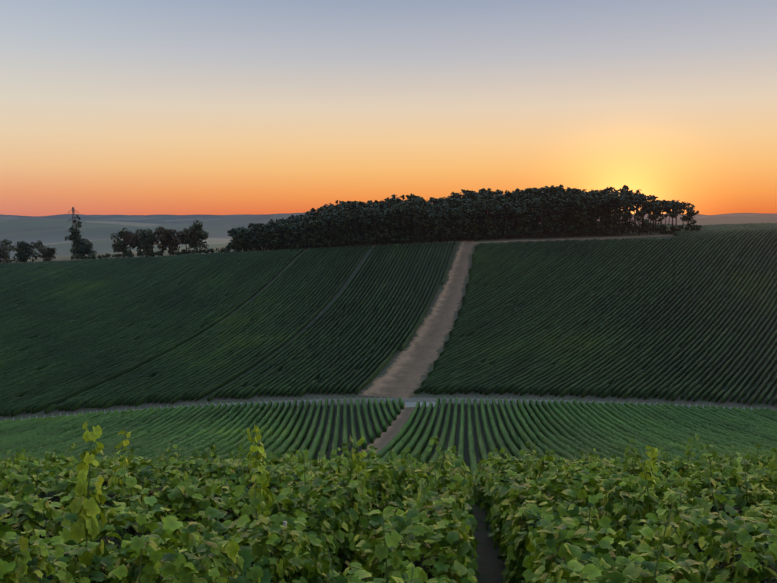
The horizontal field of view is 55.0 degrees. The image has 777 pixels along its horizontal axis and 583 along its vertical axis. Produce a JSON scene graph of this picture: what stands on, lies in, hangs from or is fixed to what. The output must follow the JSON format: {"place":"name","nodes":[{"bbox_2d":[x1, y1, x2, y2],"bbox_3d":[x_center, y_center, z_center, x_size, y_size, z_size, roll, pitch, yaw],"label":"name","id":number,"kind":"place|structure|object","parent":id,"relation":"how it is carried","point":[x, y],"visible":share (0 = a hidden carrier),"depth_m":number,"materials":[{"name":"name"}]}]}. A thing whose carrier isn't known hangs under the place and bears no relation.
{"place":"outdoors","nodes":[
{"label":"outdoors","id":0,"kind":"place"},
{"bbox_2d":[12,398,752,420],"bbox_3d":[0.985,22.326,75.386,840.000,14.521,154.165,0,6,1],"label":"valley road","id":1,"kind":"structure","parent":0,"point":[408,400],"depth_m":149.80,"materials":[{"name":"grey gravel"}]},
{"bbox_2d":[358,404,414,452],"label":"field path","id":2,"kind":"structure","parent":0,"point":[393,430],"depth_m":114.62,"materials":[{"name":"soil"}]},
{"bbox_2d":[0,213,776,582],"bbox_3d":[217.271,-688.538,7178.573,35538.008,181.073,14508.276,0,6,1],"label":"ground","id":3,"kind":"structure","parent":0,"point":[52,229],"depth_m":224.25,"materials":[{"name":"brown soil"}]},
{"bbox_2d":[65,207,83,248],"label":"pylon tower","id":4,"kind":"structure","parent":3,"relation":"on","point":[72,209],"depth_m":601.11,"materials":[{"name":"grey metal"}]},
{"bbox_2d":[0,214,229,263],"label":"trees","id":5,"kind":"object","parent":3,"relation":"on","point":[81,248],"depth_m":294.69,"materials":[{"name":"green plant"}]},
{"bbox_2d":[0,397,403,464],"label":"field vines","id":6,"kind":"object","parent":3,"relation":"on","point":[188,431],"visible":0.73,"depth_m":111.57,"materials":[{"name":"green plant"}]},
{"bbox_2d":[0,241,457,416],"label":"vineyard","id":7,"kind":"object","parent":3,"relation":"on","point":[75,334],"visible":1,"depth_m":203.37,"materials":[{"name":"green plant"}]},
{"bbox_2d":[5,396,758,449],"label":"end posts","id":8,"kind":"object","parent":3,"relation":"on","point":[393,397],"visible":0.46,"depth_m":142.91,"materials":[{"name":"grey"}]},
{"bbox_2d":[3,224,765,417],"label":"end posts","id":9,"kind":"object","parent":3,"relation":"on","point":[426,378],"visible":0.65,"depth_m":152.58,"materials":[{"name":"brown wood"}]},
{"bbox_2d":[0,420,776,582],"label":"vine","id":10,"kind":"object","parent":3,"relation":"on","point":[443,524],"depth_m":6.63,"materials":[{"name":"green plant"}]},
{"bbox_2d":[0,455,776,501],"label":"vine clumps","id":11,"kind":"object","parent":3,"relation":"on","point":[476,488],"depth_m":21.95,"materials":[{"name":"green plant"}]},
{"bbox_2d":[5,471,771,534],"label":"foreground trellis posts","id":12,"kind":"object","parent":3,"relation":"on","point":[284,523],"depth_m":6.45,"materials":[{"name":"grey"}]},
{"bbox_2d":[225,184,701,251],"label":"wood trees","id":13,"kind":"object","parent":3,"relation":"on","point":[322,222],"depth_m":288.55,"materials":[{"name":"green plant"}]},
{"bbox_2d":[363,397,776,505],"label":"field vines","id":14,"kind":"object","parent":3,"relation":"on","point":[575,428],"visible":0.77,"depth_m":108.44,"materials":[{"name":"green plant"}]},
{"bbox_2d":[414,222,776,404],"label":"vineyard","id":15,"kind":"object","parent":3,"relation":"on","point":[521,349],"visible":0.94,"depth_m":203.96,"materials":[{"name":"green plant"}]},
{"bbox_2d":[0,0,776,215],"label":"sky","id":16,"kind":"structure","parent":0,"point":[108,107],"materials":[{"name":"orange"}]},
{"bbox_2d":[358,240,474,398],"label":"hill track","id":17,"kind":"structure","parent":0,"point":[406,370],"depth_m":192.22,"materials":[{"name":"soil"}]},
{"bbox_2d":[405,402,439,406],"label":"junction gravel road","id":18,"kind":"structure","parent":0,"point":[410,404],"depth_m":146.42,"materials":[{"name":"grey gravel"}]},
{"bbox_2d":[465,235,673,244],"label":"dirt track","id":19,"kind":"structure","parent":0,"point":[477,243],"depth_m":278.78,"materials":[{"name":"soil"}]}
]}

